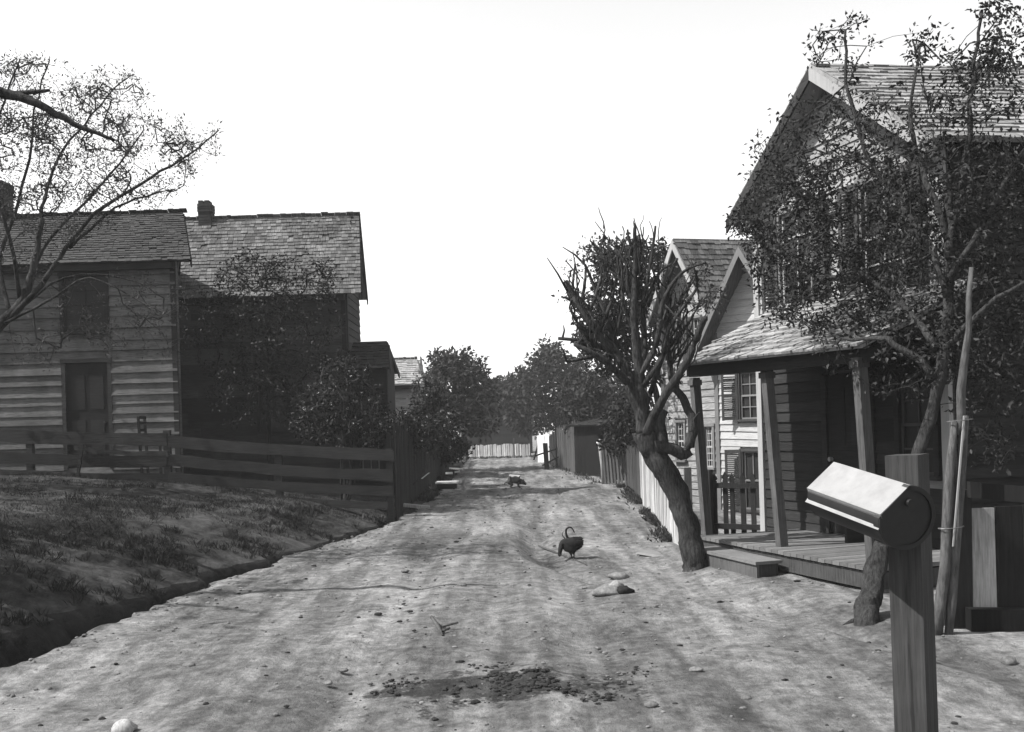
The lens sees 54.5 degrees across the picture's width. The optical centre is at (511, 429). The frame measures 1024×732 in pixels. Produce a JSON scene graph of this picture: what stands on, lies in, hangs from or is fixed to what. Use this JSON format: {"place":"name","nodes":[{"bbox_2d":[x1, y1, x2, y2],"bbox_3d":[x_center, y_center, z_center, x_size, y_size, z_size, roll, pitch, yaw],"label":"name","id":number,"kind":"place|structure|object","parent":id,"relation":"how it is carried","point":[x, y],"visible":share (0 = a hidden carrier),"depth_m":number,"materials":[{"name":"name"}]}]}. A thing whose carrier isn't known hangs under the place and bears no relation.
{"place":"outdoors","nodes":[
{"label":"outdoors","id":0,"kind":"place"},
{"bbox_2d":[0,433,465,640],"bbox_3d":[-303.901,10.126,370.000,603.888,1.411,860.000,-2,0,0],"label":"grassy bank","id":1,"kind":"structure","parent":0,"point":[108,572],"depth_m":14.63,"materials":[{"name":"grey plant"}]},
{"bbox_2d":[0,87,114,140],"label":"shade tree","id":2,"kind":"object","parent":1,"relation":"on","point":[22,96],"visible":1,"depth_m":9.99,"materials":[{"name":"black plant"}]},
{"bbox_2d":[0,180,191,473],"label":"faded house","id":3,"kind":"structure","parent":1,"relation":"on","point":[82,386],"depth_m":22.48,"materials":[{"name":"paint"}]},
{"bbox_2d":[57,272,110,334],"bbox_3d":[-9.660,-2.862,22.462,1.176,1.389,0.144,-2,0,0],"label":"window","id":4,"kind":"structure","parent":3,"relation":"in","point":[87,295],"depth_m":22.53,"materials":[{"name":"grey glass"}]},
{"bbox_2d":[66,362,109,467],"bbox_3d":[-9.584,-0.318,22.495,0.956,2.405,0.090,-2,0,0],"label":"door","id":5,"kind":"structure","parent":3,"relation":"in","point":[86,383],"depth_m":22.50,"materials":[{"name":"wood"}]},
{"bbox_2d":[0,48,225,371],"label":"spring tree","id":6,"kind":"object","parent":1,"relation":"on","point":[26,296],"visible":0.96,"depth_m":13.07,"materials":[{"name":"grey plant"}]},
{"bbox_2d":[137,416,161,473],"bbox_3d":[-7.731,0.392,21.400,0.498,1.389,0.400,-2,0,0],"label":"wooden chair","id":7,"kind":"object","parent":1,"relation":"on","point":[143,422],"visible":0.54,"depth_m":21.23,"materials":[{"name":"grey wood"}]},
{"bbox_2d":[0,429,394,523],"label":"board fence","id":8,"kind":"object","parent":1,"relation":"on","point":[166,459],"visible":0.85,"depth_m":20.39,"materials":[{"name":"grey wood"}]},
{"bbox_2d":[189,247,347,480],"bbox_3d":[-5.682,-1.576,23.197,3.830,5.947,4.634,-2,0,-12],"label":"wall tree","id":9,"kind":"object","parent":1,"relation":"on","point":[268,330],"visible":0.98,"depth_m":23.02,"materials":[{"name":"black plant"}]},
{"bbox_2d":[178,200,399,485],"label":"dark shingled house","id":10,"kind":"structure","parent":1,"relation":"on","point":[336,238],"depth_m":25.99,"materials":[{"name":"grey wood"}]},
{"bbox_2d":[255,384,291,433],"bbox_3d":[-6.219,-0.556,25.962,0.935,1.280,0.144,-2,0,0],"label":"window","id":11,"kind":"structure","parent":10,"relation":"in","point":[261,425],"depth_m":26.01,"materials":[{"name":"black glass"}]},
{"bbox_2d":[356,391,382,468],"bbox_3d":[-3.726,0.046,26.112,0.677,2.130,0.144,-2,0,0],"label":"window","id":12,"kind":"structure","parent":10,"relation":"in","point":[372,464],"depth_m":26.18,"materials":[{"name":"black glass"}]},
{"bbox_2d":[283,350,396,500],"bbox_3d":[-3.723,-0.044,21.596,2.484,3.353,2.257,-2,0,0],"label":"tree","id":13,"kind":"object","parent":1,"relation":"on","point":[375,439],"visible":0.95,"depth_m":21.42,"materials":[{"name":"grey plant"}]},
{"bbox_2d":[386,421,426,520],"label":"street palings","id":14,"kind":"object","parent":1,"relation":"on","point":[406,474],"visible":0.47,"depth_m":23.34,"materials":[{"name":"grey wood"}]},
{"bbox_2d":[394,356,427,427],"bbox_3d":[-4.604,-0.178,37.474,3.088,5.129,3.682,-2,0,0],"label":"cabin","id":15,"kind":"object","parent":1,"relation":"on","point":[408,367],"visible":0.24,"depth_m":36.03,"materials":[{"name":"paint"}]},
{"bbox_2d":[373,402,464,496],"bbox_3d":[-2.326,0.534,25.133,2.353,2.438,3.635,-2,0,0],"label":"climbing rose","id":16,"kind":"object","parent":1,"relation":"on","point":[433,421],"visible":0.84,"depth_m":25.06,"materials":[{"name":"grey plant"}]},
{"bbox_2d":[403,364,445,419],"bbox_3d":[-2.913,-0.177,33.496,1.455,4.072,1.587,-2,0,-11],"label":"thin street tree","id":17,"kind":"object","parent":1,"relation":"on","point":[427,377],"visible":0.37,"depth_m":33.43,"materials":[{"name":"black plant"}]},
{"bbox_2d":[407,375,455,466],"bbox_3d":[-2.491,0.046,30.805,1.598,3.582,2.405,-2,0,0],"label":"verge sapling","id":18,"kind":"object","parent":1,"relation":"on","point":[436,400],"visible":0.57,"depth_m":30.55,"materials":[{"name":"grey plant"}]},
{"bbox_2d":[426,436,455,485],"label":"overgrown palings","id":19,"kind":"object","parent":1,"relation":"on","point":[435,468],"visible":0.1,"depth_m":35.51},
{"bbox_2d":[439,418,475,467],"bbox_3d":[-2.514,0.677,39.850,2.250,2.380,4.191,-2,0,0],"label":"dark verge shrub","id":20,"kind":"object","parent":1,"relation":"on","point":[461,449],"visible":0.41,"depth_m":39.39,"materials":[{"name":"black plant"}]},
{"bbox_2d":[422,345,505,442],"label":"rounded tree","id":21,"kind":"object","parent":1,"relation":"on","point":[464,373],"visible":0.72,"depth_m":42.04,"materials":[{"name":"grey plant"}]},
{"bbox_2d":[0,460,465,667],"bbox_3d":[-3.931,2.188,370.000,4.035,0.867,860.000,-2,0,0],"label":"ditch","id":22,"kind":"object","parent":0,"point":[62,629],"visible":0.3,"depth_m":10.82,"materials":[{"name":"grey soil"}]},
{"bbox_2d":[358,454,672,542],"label":"weeds","id":23,"kind":"object","parent":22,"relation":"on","point":[662,533],"visible":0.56,"depth_m":23.94,"materials":[{"name":"grey plant"}]},
{"bbox_2d":[0,453,1023,731],"bbox_3d":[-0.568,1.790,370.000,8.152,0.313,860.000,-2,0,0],"label":"dirt road","id":24,"kind":"structure","parent":0,"point":[980,693],"depth_m":7.80,"materials":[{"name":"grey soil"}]},
{"bbox_2d":[111,719,137,731],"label":"white boulder","id":25,"kind":"object","parent":24,"relation":"on","point":[124,725],"visible":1,"depth_m":5.95,"materials":[{"name":"white stone"}]},
{"bbox_2d":[182,662,194,666],"bbox_3d":[-2.419,1.756,7.442,0.096,0.043,0.065,-2,0,0],"label":"loose stone","id":26,"kind":"object","parent":24,"relation":"on","point":[189,664],"visible":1,"depth_m":7.42,"materials":[{"name":"grey stone"}]},
{"bbox_2d":[323,680,332,684],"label":"loose stone","id":27,"kind":"object","parent":24,"relation":"on","point":[328,682],"visible":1,"depth_m":6.89,"materials":[{"name":"grey stone"}]},
{"bbox_2d":[338,668,348,672],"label":"loose stone","id":28,"kind":"object","parent":24,"relation":"on","point":[342,670],"visible":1,"depth_m":7.22,"materials":[{"name":"grey stone"}]},
{"bbox_2d":[403,503,429,507],"bbox_3d":[-2.164,1.734,22.600,0.586,0.144,0.220,-2,0,0],"label":"loose plank","id":29,"kind":"object","parent":24,"relation":"on","point":[414,505],"visible":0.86,"depth_m":22.49,"materials":[{"name":"grey wood"}]},
{"bbox_2d":[430,615,457,635],"bbox_3d":[-0.559,1.650,8.435,0.188,0.103,0.430,-2,0,-18],"label":"broken branch","id":30,"kind":"object","parent":24,"relation":"on","point":[435,621],"visible":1,"depth_m":8.39,"materials":[{"name":"grey plant"}]},
{"bbox_2d":[435,481,458,489],"bbox_3d":[-1.949,1.732,29.981,0.669,0.353,0.910,-2,0,0],"label":"plank bench","id":31,"kind":"object","parent":24,"relation":"on","point":[445,485],"visible":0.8,"depth_m":29.60,"materials":[{"name":"grey wood"}]},
{"bbox_2d":[461,377,532,454],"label":"house","id":32,"kind":"structure","parent":24,"relation":"on","point":[503,436],"depth_m":71.98,"materials":[{"name":"grey wood"}]},
{"bbox_2d":[477,427,492,453],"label":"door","id":33,"kind":"structure","parent":32,"relation":"in","point":[487,437],"depth_m":71.99,"materials":[{"name":"grey wood"}]},
{"bbox_2d":[38,486,960,730],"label":"litter","id":34,"kind":"object","parent":24,"relation":"on","point":[463,661],"visible":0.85,"depth_m":7.77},
{"bbox_2d":[468,443,530,457],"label":"paling fence","id":35,"kind":"object","parent":24,"relation":"on","point":[485,452],"visible":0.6,"depth_m":63.11,"materials":[{"name":"white wood"}]},
{"bbox_2d":[348,662,652,704],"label":"dung clods","id":36,"kind":"object","parent":24,"relation":"on","point":[539,684],"visible":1,"depth_m":6.68,"materials":[{"name":"black soil"}]},
{"bbox_2d":[487,373,517,384],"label":"pale far tree","id":37,"kind":"object","parent":24,"relation":"on","point":[500,377],"depth_m":75.18,"materials":[{"name":"grey plant"}]},
{"bbox_2d":[513,438,514,457],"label":"thin post","id":38,"kind":"object","parent":24,"relation":"on","point":[513,448],"visible":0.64,"depth_m":61.45,"materials":[{"name":"grey wood"}]},
{"bbox_2d":[504,474,525,487],"bbox_3d":[0.090,1.514,29.639,0.674,0.399,0.324,-2,0,0],"label":"pig","id":39,"kind":"object","parent":24,"relation":"on","point":[512,479],"visible":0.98,"depth_m":29.50},
{"bbox_2d":[537,432,553,462],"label":"whitewashed board fence","id":40,"kind":"object","parent":24,"relation":"on","point":[540,439],"visible":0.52,"depth_m":51.48,"materials":[{"name":"white wood"}]},
{"bbox_2d":[535,443,558,468],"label":"broken gate post","id":41,"kind":"object","parent":24,"relation":"on","point":[546,457],"visible":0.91,"depth_m":42.06,"materials":[{"name":"grey wood"}]},
{"bbox_2d":[549,433,558,466],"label":"dark paling fence","id":42,"kind":"object","parent":24,"relation":"on","point":[552,441],"visible":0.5,"depth_m":46.28,"materials":[{"name":"grey wood"}]},
{"bbox_2d":[538,545,586,565],"bbox_3d":[0.689,1.815,14.547,0.083,0.056,2.391,-2,0,-14],"label":"long stick","id":43,"kind":"object","parent":24,"relation":"on","point":[552,551],"visible":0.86,"depth_m":14.53,"materials":[{"name":"grey wood"}]},
{"bbox_2d":[556,419,579,472],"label":"tall paling fence","id":44,"kind":"object","parent":24,"relation":"on","point":[565,452],"visible":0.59,"depth_m":40.32,"materials":[{"name":"grey wood"}]},
{"bbox_2d":[556,527,583,558],"bbox_3d":[0.813,1.581,13.942,0.405,0.452,0.236,-2,0,0],"label":"rooster","id":45,"kind":"object","parent":24,"relation":"on","point":[571,545],"visible":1,"depth_m":13.88},
{"bbox_2d":[591,585,618,596],"bbox_3d":[0.945,1.607,9.849,0.323,0.132,0.206,-2,0,0],"label":"pale stone","id":46,"kind":"object","parent":24,"relation":"on","point":[605,590],"visible":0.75,"depth_m":9.78,"materials":[{"name":"grey stone"}]},
{"bbox_2d":[596,439,626,485],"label":"picket fence","id":47,"kind":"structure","parent":24,"relation":"on","point":[604,477],"depth_m":29.55,"materials":[{"name":"grey wood"}]},
{"bbox_2d":[609,580,623,586],"bbox_3d":[1.202,1.806,11.447,0.195,0.164,0.161,-2,0,0],"label":"pale stone","id":48,"kind":"object","parent":24,"relation":"on","point":[616,583],"visible":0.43,"depth_m":11.40,"materials":[{"name":"grey stone"}]},
{"bbox_2d":[608,572,629,579],"bbox_3d":[1.302,1.780,12.077,0.258,0.105,0.195,-2,0,-21],"label":"long stone","id":49,"kind":"object","parent":24,"relation":"on","point":[617,575],"visible":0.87,"depth_m":12.02,"materials":[{"name":"grey stone"}]},
{"bbox_2d":[617,585,634,593],"bbox_3d":[1.097,1.593,9.839,0.179,0.110,0.171,-2,0,44],"label":"dark stone","id":50,"kind":"object","parent":24,"relation":"on","point":[624,589],"visible":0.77,"depth_m":9.77,"materials":[{"name":"grey stone"}]},
{"bbox_2d":[626,445,640,495],"bbox_3d":[3.117,1.061,25.003,0.180,1.328,5.403,-2,0,3],"label":"grey paling fence","id":51,"kind":"object","parent":24,"relation":"on","point":[633,466],"visible":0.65,"depth_m":24.61,"materials":[{"name":"grey wood"}]},
{"bbox_2d":[547,207,728,571],"bbox_3d":[1.596,-0.497,12.348,2.252,4.664,1.139,-2,0,10],"label":"pollarded tree","id":52,"kind":"object","parent":24,"relation":"on","point":[655,447],"visible":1,"depth_m":12.24,"materials":[{"name":"black plant"}]},
{"bbox_2d":[635,548,662,556],"bbox_3d":[2.043,1.740,14.055,0.420,0.028,1.037,-2,0,-28],"label":"flat board","id":53,"kind":"object","parent":24,"relation":"on","point":[649,552],"visible":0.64,"depth_m":14.03,"materials":[{"name":"grey stone"}]},
{"bbox_2d":[644,701,658,707],"bbox_3d":[0.857,1.691,6.130,0.085,0.044,0.066,-2,0,35],"label":"loose stone","id":54,"kind":"object","parent":24,"relation":"on","point":[650,704],"visible":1,"depth_m":6.11,"materials":[{"name":"grey stone"}]},
{"bbox_2d":[639,452,692,544],"bbox_3d":[2.720,1.138,18.252,0.182,1.380,8.169,-2,0,3],"label":"paling fence","id":55,"kind":"object","parent":24,"relation":"on","point":[654,497],"visible":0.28,"depth_m":17.84,"materials":[{"name":"white wood"}]},
{"bbox_2d":[689,666,703,671],"bbox_3d":[1.280,1.669,6.920,0.103,0.046,0.068,-2,0,0],"label":"loose stone","id":56,"kind":"object","parent":24,"relation":"on","point":[696,669],"visible":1,"depth_m":6.90,"materials":[{"name":"grey stone"}]},
{"bbox_2d":[704,546,781,577],"bbox_3d":[2.669,1.577,11.902,0.340,0.198,1.538,-2,0,-17],"label":"box step","id":57,"kind":"object","parent":24,"relation":"on","point":[747,564],"visible":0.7,"depth_m":11.54,"materials":[{"name":"grey wood"}]},
{"bbox_2d":[741,695,750,699],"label":"loose stone","id":58,"kind":"object","parent":24,"relation":"on","point":[747,697],"visible":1,"depth_m":6.32,"materials":[{"name":"grey stone"}]},
{"bbox_2d":[805,453,938,731],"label":"mailbox","id":59,"kind":"object","parent":24,"relation":"on","point":[894,510],"visible":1,"depth_m":3.71,"materials":[{"name":"wood"}]},
{"bbox_2d":[722,0,1023,625],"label":"broadleaf tree","id":60,"kind":"object","parent":24,"relation":"on","point":[867,603],"visible":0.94,"depth_m":9.63,"materials":[{"name":"grey plant"}]},
{"bbox_2d":[934,267,973,635],"bbox_3d":[3.499,0.189,7.901,0.422,2.954,0.127,-2,0,0],"label":"leaning pole","id":61,"kind":"object","parent":24,"relation":"on","point":[950,545],"visible":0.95,"depth_m":7.87,"materials":[{"name":"grey wood"}]},
{"bbox_2d":[942,481,1023,631],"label":"timber fence end","id":62,"kind":"object","parent":24,"relation":"on","point":[990,596],"visible":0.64,"depth_m":8.17,"materials":[{"name":"grey wood"}]},
{"bbox_2d":[0,0,1023,431],"label":"sky","id":63,"kind":"structure","parent":0,"point":[473,143],"materials":[{"name":"white"}]},
{"bbox_2d":[532,431,1023,677],"bbox_3d":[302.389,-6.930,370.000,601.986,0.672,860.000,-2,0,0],"label":"ground","id":64,"kind":"structure","parent":0,"point":[993,645],"depth_m":7.92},
{"bbox_2d":[496,332,616,439],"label":"broad tree","id":65,"kind":"object","parent":64,"relation":"on","point":[547,364],"visible":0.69,"depth_m":55.69,"materials":[{"name":"grey plant"}]},
{"bbox_2d":[548,365,625,433],"bbox_3d":[3.616,-0.390,39.714,4.167,4.656,6.086,-2,0,8],"label":"bushy yard tree","id":66,"kind":"object","parent":64,"relation":"on","point":[589,390],"visible":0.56,"depth_m":38.98,"materials":[{"name":"grey plant"}]},
{"bbox_2d":[564,417,637,477],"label":"dark shed","id":67,"kind":"structure","parent":64,"relation":"on","point":[587,458],"depth_m":35.64,"materials":[{"name":"grey wood"}]},
{"bbox_2d":[587,431,602,476],"bbox_3d":[2.956,0.913,35.353,0.024,1.700,0.900,-2,0,-33],"label":"door","id":68,"kind":"structure","parent":67,"relation":"in","point":[593,460],"depth_m":35.42,"materials":[{"name":"grey wood"}]},
{"bbox_2d":[569,231,669,403],"bbox_3d":[2.870,-1.558,23.770,3.015,6.764,3.698,-2,0,0],"label":"dark crowned tree","id":69,"kind":"object","parent":64,"relation":"on","point":[624,339],"visible":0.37,"depth_m":23.58,"materials":[{"name":"black plant"}]},
{"bbox_2d":[595,393,654,458],"bbox_3d":[3.381,0.185,29.100,2.018,3.175,3.864,-2,0,0],"label":"yard bush","id":70,"kind":"object","parent":64,"relation":"on","point":[619,432],"visible":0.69,"depth_m":28.53,"materials":[{"name":"grey plant"}]},
{"bbox_2d":[646,238,751,504],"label":"second gabled house","id":71,"kind":"structure","parent":64,"relation":"on","point":[718,253],"depth_m":22.34,"materials":[{"name":"white paint"}]},
{"bbox_2d":[665,317,687,361],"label":"window","id":72,"kind":"structure","parent":71,"relation":"in","point":[685,320],"depth_m":22.76,"materials":[{"name":"glass"}]},
{"bbox_2d":[673,420,687,461],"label":"window","id":73,"kind":"structure","parent":71,"relation":"in","point":[680,426],"depth_m":22.81,"materials":[{"name":"paint"}]},
{"bbox_2d":[682,314,702,358],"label":"window","id":74,"kind":"structure","parent":71,"relation":"in","point":[696,319],"depth_m":22.34,"materials":[{"name":"paint"}]},
{"bbox_2d":[704,424,715,469],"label":"window","id":75,"kind":"structure","parent":71,"relation":"in","point":[709,429],"depth_m":21.94,"materials":[{"name":"paint"}]},
{"bbox_2d":[695,245,759,514],"bbox_3d":[6.277,-0.490,21.665,4.035,6.707,2.969,-2,0,-40],"label":"white annex","id":76,"kind":"object","parent":64,"relation":"on","point":[735,403],"visible":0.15,"depth_m":20.98,"materials":[{"name":"paint"}]},
{"bbox_2d":[721,372,756,421],"bbox_3d":[4.854,-0.723,20.876,0.921,1.097,0.242,-2,0,41],"label":"window","id":77,"kind":"structure","parent":76,"relation":"in","point":[743,385],"depth_m":20.98,"materials":[{"name":"paint"}]},
{"bbox_2d":[724,448,759,512],"bbox_3d":[4.923,1.055,20.862,0.914,1.328,0.220,-2,0,43],"label":"window","id":78,"kind":"structure","parent":76,"relation":"in","point":[747,458],"depth_m":20.95,"materials":[{"name":"paint"}]},
{"bbox_2d":[708,470,759,534],"bbox_3d":[3.400,1.209,14.841,1.072,1.246,0.175,-2,0,38],"label":"picket fence","id":79,"kind":"object","parent":64,"relation":"on","point":[743,526],"visible":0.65,"depth_m":14.97,"materials":[{"name":"grey wood"}]},
{"bbox_2d":[674,63,1023,592],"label":"gabled house","id":80,"kind":"structure","parent":64,"relation":"on","point":[813,424],"depth_m":11.76,"materials":[{"name":"paint"}]},
{"bbox_2d":[759,204,826,313],"bbox_3d":[3.826,-2.309,13.429,0.150,1.470,1.455,-2,0,-19],"label":"window","id":81,"kind":"structure","parent":80,"relation":"in","point":[764,296],"depth_m":13.71,"materials":[{"name":"glass"}]},
{"bbox_2d":[827,373,858,533],"bbox_3d":[4.236,0.304,12.496,0.090,2.040,0.840,-2,0,-19],"label":"door","id":82,"kind":"structure","parent":80,"relation":"in","point":[843,446],"depth_m":12.62,"materials":[{"name":"wood"}]},
{"bbox_2d":[844,527,864,542],"bbox_3d":[4.256,1.124,11.492,0.320,0.440,1.100,-2,0,-19],"label":"porch bench","id":83,"kind":"object","parent":80,"relation":"on","point":[852,536],"visible":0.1,"depth_m":11.88,"materials":[{"name":"grey wood"}]},
{"bbox_2d":[837,159,923,295],"bbox_3d":[4.383,-2.326,11.780,0.150,1.470,1.455,-2,0,-19],"label":"window","id":84,"kind":"structure","parent":80,"relation":"in","point":[910,165],"depth_m":12.02,"materials":[{"name":"glass"}]},
{"bbox_2d":[890,365,942,480],"bbox_3d":[4.604,-0.077,11.331,0.144,1.280,0.770,-2,0,-19],"label":"window","id":85,"kind":"structure","parent":80,"relation":"in","point":[908,417],"depth_m":11.44,"materials":[{"name":"black glass"}]},
{"bbox_2d":[1000,656,1016,665],"bbox_3d":[3.518,1.638,7.051,0.112,0.076,0.101,-2,0,-38],"label":"edge stone","id":86,"kind":"object","parent":64,"relation":"on","point":[1008,660],"visible":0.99,"depth_m":7.02,"materials":[{"name":"grey stone"}]}
]}

